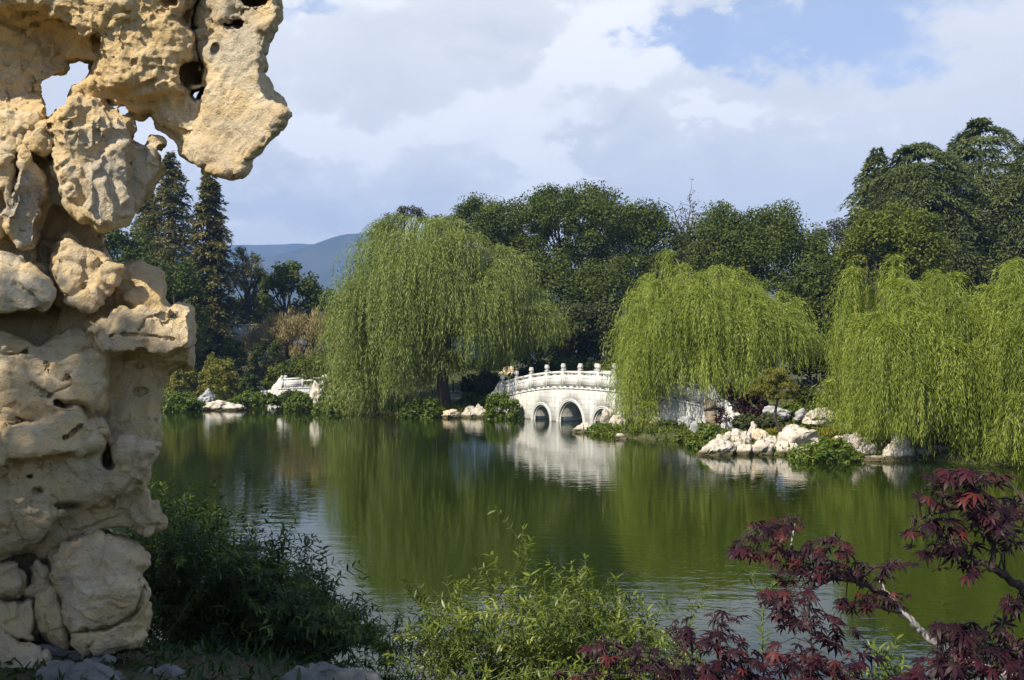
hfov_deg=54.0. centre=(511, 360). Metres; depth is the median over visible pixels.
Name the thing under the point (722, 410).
shrub
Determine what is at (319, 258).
hills
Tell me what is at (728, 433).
shore rock
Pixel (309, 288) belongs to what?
broadleaf tree
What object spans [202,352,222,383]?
shrub
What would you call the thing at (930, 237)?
broadleaf tree
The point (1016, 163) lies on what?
cedar tree
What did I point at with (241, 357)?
broadleaf tree
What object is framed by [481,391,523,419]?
shrub
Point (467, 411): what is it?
shore rock
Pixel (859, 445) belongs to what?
shore rock
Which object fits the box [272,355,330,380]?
shrub
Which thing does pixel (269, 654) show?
undergrowth
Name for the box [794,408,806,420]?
shore rock
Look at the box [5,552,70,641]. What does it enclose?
boulder
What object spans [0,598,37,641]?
boulder
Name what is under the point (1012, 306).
weeping willow
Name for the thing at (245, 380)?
shrub
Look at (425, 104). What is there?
sky
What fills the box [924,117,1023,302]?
cedar tree
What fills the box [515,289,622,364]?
oak tree
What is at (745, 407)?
shrub
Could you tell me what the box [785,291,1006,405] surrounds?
tree
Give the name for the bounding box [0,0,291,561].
scholar rock
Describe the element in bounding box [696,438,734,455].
shore rock
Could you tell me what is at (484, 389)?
shrub
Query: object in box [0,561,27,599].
boulder
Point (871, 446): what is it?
shore rock
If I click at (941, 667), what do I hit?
japanese maple
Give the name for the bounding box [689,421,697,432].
shore rock
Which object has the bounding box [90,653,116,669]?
ground stone
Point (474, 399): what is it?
shrub
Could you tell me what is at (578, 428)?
shore rock
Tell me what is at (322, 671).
ground stone
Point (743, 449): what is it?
shore rock
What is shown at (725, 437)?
shore rock
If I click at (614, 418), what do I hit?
shore rock
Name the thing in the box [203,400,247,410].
shore rock
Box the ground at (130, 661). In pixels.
[0,349,1023,679]
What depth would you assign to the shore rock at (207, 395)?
63.03 m
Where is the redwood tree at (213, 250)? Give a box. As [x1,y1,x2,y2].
[181,174,242,384]
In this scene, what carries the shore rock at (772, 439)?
on the ground at (130, 661)
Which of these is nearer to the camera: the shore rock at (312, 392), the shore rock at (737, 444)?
the shore rock at (737, 444)
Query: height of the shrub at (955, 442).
1.377 m
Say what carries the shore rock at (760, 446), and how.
on the ground at (130, 661)
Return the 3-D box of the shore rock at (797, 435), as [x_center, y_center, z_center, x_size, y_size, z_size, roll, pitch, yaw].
[9.262,2.555,32.589,1.412,0.920,1.003,0,0,0]
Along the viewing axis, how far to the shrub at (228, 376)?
65.58 m
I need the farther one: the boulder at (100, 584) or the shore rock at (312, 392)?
the shore rock at (312, 392)
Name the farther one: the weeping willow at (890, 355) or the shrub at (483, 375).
the shrub at (483, 375)
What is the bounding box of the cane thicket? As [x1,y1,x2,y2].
[240,305,341,361]
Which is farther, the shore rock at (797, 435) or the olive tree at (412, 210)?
the olive tree at (412, 210)
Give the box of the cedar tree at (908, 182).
[837,141,999,298]
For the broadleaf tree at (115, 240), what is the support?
on the ground at (130, 661)
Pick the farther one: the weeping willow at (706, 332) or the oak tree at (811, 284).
the oak tree at (811, 284)
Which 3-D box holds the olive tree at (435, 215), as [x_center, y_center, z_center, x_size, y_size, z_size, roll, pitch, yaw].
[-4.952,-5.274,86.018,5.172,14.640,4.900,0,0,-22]
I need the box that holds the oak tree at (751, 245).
[680,198,869,387]
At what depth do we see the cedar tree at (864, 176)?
81.62 m
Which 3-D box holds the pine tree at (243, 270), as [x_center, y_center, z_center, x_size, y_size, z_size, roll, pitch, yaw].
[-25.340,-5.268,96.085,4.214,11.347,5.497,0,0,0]
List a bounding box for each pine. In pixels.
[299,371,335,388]
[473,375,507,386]
[744,367,800,432]
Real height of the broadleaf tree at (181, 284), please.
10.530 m
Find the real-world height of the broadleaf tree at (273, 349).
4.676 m
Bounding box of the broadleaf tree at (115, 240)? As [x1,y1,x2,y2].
[104,222,166,266]
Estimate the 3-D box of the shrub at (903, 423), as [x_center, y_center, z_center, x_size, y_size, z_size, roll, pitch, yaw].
[13.050,2.366,33.455,2.410,1.540,1.854,0,0,0]
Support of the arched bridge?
on the ground at (130, 661)
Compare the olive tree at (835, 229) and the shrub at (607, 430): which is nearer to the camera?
the shrub at (607, 430)
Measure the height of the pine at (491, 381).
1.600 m
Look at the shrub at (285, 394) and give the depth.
65.56 m
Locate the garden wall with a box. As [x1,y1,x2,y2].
[217,324,261,343]
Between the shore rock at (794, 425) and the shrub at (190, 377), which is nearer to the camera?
the shore rock at (794, 425)
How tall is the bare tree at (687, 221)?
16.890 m
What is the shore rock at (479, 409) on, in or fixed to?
on the ground at (130, 661)
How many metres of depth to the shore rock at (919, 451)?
30.61 m
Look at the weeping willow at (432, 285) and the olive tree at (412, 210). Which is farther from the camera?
the olive tree at (412, 210)
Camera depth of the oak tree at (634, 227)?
77.99 m
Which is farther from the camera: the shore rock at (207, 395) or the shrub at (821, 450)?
the shore rock at (207, 395)
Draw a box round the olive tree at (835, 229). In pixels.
[808,216,849,379]
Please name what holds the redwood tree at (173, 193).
on the ground at (130, 661)
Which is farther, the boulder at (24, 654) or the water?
the water
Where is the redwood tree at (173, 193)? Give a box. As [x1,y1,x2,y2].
[135,150,226,376]
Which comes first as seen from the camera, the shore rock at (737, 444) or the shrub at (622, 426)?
the shore rock at (737, 444)
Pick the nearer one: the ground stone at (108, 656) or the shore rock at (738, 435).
the ground stone at (108, 656)
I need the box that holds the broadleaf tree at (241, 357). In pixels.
[216,337,247,375]
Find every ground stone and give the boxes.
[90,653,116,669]
[140,663,185,676]
[280,662,382,679]
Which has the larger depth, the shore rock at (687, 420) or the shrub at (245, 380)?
the shrub at (245, 380)
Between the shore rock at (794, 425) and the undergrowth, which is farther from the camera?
the shore rock at (794, 425)
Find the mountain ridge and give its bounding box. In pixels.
[109,244,634,277]
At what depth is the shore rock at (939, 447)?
30.97 m
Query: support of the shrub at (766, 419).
on the ground at (130, 661)
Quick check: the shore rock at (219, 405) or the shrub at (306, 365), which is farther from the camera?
the shrub at (306, 365)
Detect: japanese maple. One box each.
[552,514,1012,679]
[888,467,1023,679]
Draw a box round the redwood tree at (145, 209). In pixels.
[120,192,166,260]
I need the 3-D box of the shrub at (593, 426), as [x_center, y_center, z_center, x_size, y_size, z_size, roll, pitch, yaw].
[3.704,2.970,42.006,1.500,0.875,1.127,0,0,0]
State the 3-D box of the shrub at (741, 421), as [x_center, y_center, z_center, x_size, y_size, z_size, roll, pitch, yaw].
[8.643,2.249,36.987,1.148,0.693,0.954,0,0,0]
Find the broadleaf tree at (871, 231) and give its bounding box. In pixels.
[831,199,921,301]
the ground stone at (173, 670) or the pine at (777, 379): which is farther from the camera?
the pine at (777, 379)
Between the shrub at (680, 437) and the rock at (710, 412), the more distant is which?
the rock at (710, 412)
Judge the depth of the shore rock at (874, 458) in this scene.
30.07 m
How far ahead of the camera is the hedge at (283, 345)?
105.42 m
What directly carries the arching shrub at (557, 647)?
on the ground at (130, 661)
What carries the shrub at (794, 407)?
on the ground at (130, 661)
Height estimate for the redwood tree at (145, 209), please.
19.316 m
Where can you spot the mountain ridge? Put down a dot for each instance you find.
(264, 251)
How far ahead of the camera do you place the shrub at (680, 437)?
37.31 m
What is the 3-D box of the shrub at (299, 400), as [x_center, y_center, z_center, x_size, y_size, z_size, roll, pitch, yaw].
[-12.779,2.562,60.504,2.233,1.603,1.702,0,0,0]
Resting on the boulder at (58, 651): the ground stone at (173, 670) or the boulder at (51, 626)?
the boulder at (51, 626)
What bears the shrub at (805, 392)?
on the ground at (130, 661)
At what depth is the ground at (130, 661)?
5.70 m
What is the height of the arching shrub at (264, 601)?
1.992 m
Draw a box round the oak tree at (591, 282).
[487,246,676,369]
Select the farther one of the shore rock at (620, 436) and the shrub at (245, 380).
the shrub at (245, 380)
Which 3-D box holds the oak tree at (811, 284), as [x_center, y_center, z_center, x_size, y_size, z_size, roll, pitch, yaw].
[18.739,-1.582,60.142,5.709,9.064,7.348,0,0,0]
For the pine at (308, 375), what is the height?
1.718 m
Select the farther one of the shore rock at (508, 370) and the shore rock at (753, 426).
the shore rock at (508, 370)
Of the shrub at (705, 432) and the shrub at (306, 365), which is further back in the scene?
the shrub at (306, 365)
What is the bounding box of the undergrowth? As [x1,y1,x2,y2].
[0,635,406,679]
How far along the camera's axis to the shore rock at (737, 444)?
32.54 m
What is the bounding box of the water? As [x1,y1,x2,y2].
[103,404,1023,679]
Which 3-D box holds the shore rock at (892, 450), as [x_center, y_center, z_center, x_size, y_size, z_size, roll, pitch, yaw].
[11.703,2.791,30.362,0.855,1.206,0.950,0,0,42]
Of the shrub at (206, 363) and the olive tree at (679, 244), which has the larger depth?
the olive tree at (679, 244)
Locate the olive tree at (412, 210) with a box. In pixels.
[384,204,429,375]
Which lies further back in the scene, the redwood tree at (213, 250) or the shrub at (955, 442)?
the redwood tree at (213, 250)
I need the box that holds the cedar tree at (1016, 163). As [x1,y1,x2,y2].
[956,138,1023,297]
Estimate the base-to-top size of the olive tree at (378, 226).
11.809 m
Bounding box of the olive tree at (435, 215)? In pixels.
[426,214,479,247]
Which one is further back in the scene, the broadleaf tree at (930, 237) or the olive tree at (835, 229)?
the olive tree at (835, 229)
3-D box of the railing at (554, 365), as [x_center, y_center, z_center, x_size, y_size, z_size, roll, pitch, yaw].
[6.364,1.232,61.879,13.371,3.214,4.859,0,0,0]
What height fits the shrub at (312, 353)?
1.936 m
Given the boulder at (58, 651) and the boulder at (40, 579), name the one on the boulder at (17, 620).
the boulder at (40, 579)
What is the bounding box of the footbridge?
[268,374,337,395]
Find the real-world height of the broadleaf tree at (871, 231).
12.806 m
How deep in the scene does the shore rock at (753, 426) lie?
34.03 m
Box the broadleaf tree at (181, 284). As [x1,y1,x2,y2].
[154,257,217,390]
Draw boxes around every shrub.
[114,472,412,671]
[161,390,205,411]
[164,368,202,396]
[193,356,242,400]
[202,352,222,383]
[228,390,283,407]
[236,371,262,392]
[263,362,293,390]
[269,389,307,406]
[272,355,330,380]
[281,391,313,410]
[289,352,332,370]
[290,350,328,379]
[311,394,352,412]
[322,372,355,400]
[367,505,713,679]
[384,389,399,399]
[400,394,445,417]
[454,393,487,406]
[458,368,504,390]
[472,384,495,396]
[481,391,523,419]
[586,421,611,432]
[593,426,628,435]
[620,423,636,429]
[627,426,657,436]
[652,420,684,430]
[672,431,699,441]
[683,422,724,447]
[712,386,741,424]
[731,413,760,429]
[736,565,911,679]
[737,388,768,416]
[756,412,785,427]
[782,401,808,424]
[785,434,866,462]
[790,385,829,410]
[875,418,937,439]
[937,429,1007,450]
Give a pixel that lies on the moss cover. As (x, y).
(773, 430)
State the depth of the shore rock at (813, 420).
36.43 m
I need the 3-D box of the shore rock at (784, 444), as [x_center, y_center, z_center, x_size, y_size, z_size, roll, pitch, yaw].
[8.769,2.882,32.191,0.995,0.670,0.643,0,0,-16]
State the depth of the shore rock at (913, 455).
30.28 m
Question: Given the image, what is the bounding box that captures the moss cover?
[730,425,872,444]
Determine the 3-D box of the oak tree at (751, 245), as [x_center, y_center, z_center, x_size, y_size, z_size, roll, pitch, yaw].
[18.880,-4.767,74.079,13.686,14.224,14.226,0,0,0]
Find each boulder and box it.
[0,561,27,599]
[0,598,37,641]
[0,625,52,667]
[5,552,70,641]
[19,559,50,600]
[25,640,81,662]
[33,584,70,649]
[47,529,152,659]
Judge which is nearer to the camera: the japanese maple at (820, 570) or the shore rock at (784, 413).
the japanese maple at (820, 570)
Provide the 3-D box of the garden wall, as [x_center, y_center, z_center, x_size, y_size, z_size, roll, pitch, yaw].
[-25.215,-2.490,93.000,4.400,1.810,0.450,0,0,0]
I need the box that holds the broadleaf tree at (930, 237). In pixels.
[878,206,957,298]
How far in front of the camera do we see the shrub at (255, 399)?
63.51 m
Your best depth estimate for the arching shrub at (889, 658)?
4.63 m
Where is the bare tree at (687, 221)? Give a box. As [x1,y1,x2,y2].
[658,176,707,242]
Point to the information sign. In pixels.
(464, 379)
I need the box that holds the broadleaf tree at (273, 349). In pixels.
[245,337,288,381]
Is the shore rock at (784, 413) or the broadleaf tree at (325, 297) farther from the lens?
the broadleaf tree at (325, 297)
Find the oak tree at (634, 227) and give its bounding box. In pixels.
[449,178,684,358]
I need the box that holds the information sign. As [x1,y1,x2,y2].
[462,374,467,391]
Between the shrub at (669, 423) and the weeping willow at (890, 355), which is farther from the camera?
the shrub at (669, 423)
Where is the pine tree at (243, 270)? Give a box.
[225,246,268,359]
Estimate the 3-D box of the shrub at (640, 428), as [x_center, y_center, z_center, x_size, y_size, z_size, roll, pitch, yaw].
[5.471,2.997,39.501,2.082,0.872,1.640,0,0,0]
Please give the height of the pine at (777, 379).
2.695 m
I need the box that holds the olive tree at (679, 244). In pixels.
[636,232,724,353]
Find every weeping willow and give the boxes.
[308,211,578,415]
[599,246,838,428]
[804,253,1022,464]
[934,256,1023,468]
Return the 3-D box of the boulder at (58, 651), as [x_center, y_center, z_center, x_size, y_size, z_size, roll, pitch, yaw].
[-2.702,1.739,5.529,1.171,0.567,0.554,0,0,0]
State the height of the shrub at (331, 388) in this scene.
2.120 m
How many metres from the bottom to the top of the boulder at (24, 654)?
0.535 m
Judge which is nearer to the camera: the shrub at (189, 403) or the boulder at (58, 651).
the boulder at (58, 651)
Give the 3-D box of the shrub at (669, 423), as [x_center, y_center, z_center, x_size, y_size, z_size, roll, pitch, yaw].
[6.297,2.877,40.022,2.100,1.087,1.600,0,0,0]
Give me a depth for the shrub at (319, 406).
58.47 m
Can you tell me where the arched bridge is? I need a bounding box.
[487,363,769,429]
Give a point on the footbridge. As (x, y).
(280, 385)
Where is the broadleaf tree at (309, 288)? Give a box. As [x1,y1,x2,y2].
[256,260,325,361]
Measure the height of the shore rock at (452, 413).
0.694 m
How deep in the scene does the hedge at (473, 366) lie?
75.39 m
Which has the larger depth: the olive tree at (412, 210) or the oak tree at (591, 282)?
the olive tree at (412, 210)
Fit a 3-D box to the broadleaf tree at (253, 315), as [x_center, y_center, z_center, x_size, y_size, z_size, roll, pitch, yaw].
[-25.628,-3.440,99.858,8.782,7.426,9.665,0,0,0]
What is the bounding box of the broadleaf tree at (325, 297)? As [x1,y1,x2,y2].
[303,287,343,344]
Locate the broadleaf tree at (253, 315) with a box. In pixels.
[224,291,289,358]
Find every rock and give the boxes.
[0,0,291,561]
[198,388,215,401]
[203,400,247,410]
[309,380,325,407]
[441,409,460,417]
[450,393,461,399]
[461,406,475,417]
[474,404,484,417]
[498,366,515,374]
[572,422,591,432]
[599,408,613,423]
[609,415,625,425]
[615,433,627,438]
[677,415,692,426]
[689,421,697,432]
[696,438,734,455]
[702,398,720,426]
[716,434,729,440]
[725,431,731,440]
[731,428,751,443]
[733,442,741,453]
[736,444,751,454]
[748,421,756,430]
[749,428,769,441]
[749,439,773,454]
[762,406,790,419]
[765,435,777,444]
[774,440,798,454]
[777,426,820,446]
[784,424,799,427]
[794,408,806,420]
[802,407,833,425]
[843,432,871,453]
[864,455,894,461]
[865,443,882,454]
[882,435,911,460]
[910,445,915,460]
[914,448,931,456]
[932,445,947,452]
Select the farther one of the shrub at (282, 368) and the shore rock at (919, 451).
the shrub at (282, 368)
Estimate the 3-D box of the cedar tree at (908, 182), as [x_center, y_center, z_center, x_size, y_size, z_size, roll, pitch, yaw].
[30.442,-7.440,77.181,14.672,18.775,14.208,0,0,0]
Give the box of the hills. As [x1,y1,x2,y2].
[183,232,792,358]
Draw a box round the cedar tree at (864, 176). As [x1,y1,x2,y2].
[835,146,901,269]
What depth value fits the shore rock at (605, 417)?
44.50 m
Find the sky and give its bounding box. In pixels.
[41,0,1023,276]
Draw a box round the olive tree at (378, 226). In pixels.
[364,219,396,367]
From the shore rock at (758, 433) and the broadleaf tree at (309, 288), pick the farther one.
the broadleaf tree at (309, 288)
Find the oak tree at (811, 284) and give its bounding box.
[775,258,867,398]
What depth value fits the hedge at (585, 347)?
70.46 m
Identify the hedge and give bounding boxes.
[218,317,368,361]
[323,354,498,380]
[487,329,623,369]
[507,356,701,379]
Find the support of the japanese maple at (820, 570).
on the ground at (130, 661)
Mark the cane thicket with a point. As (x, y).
(289, 326)

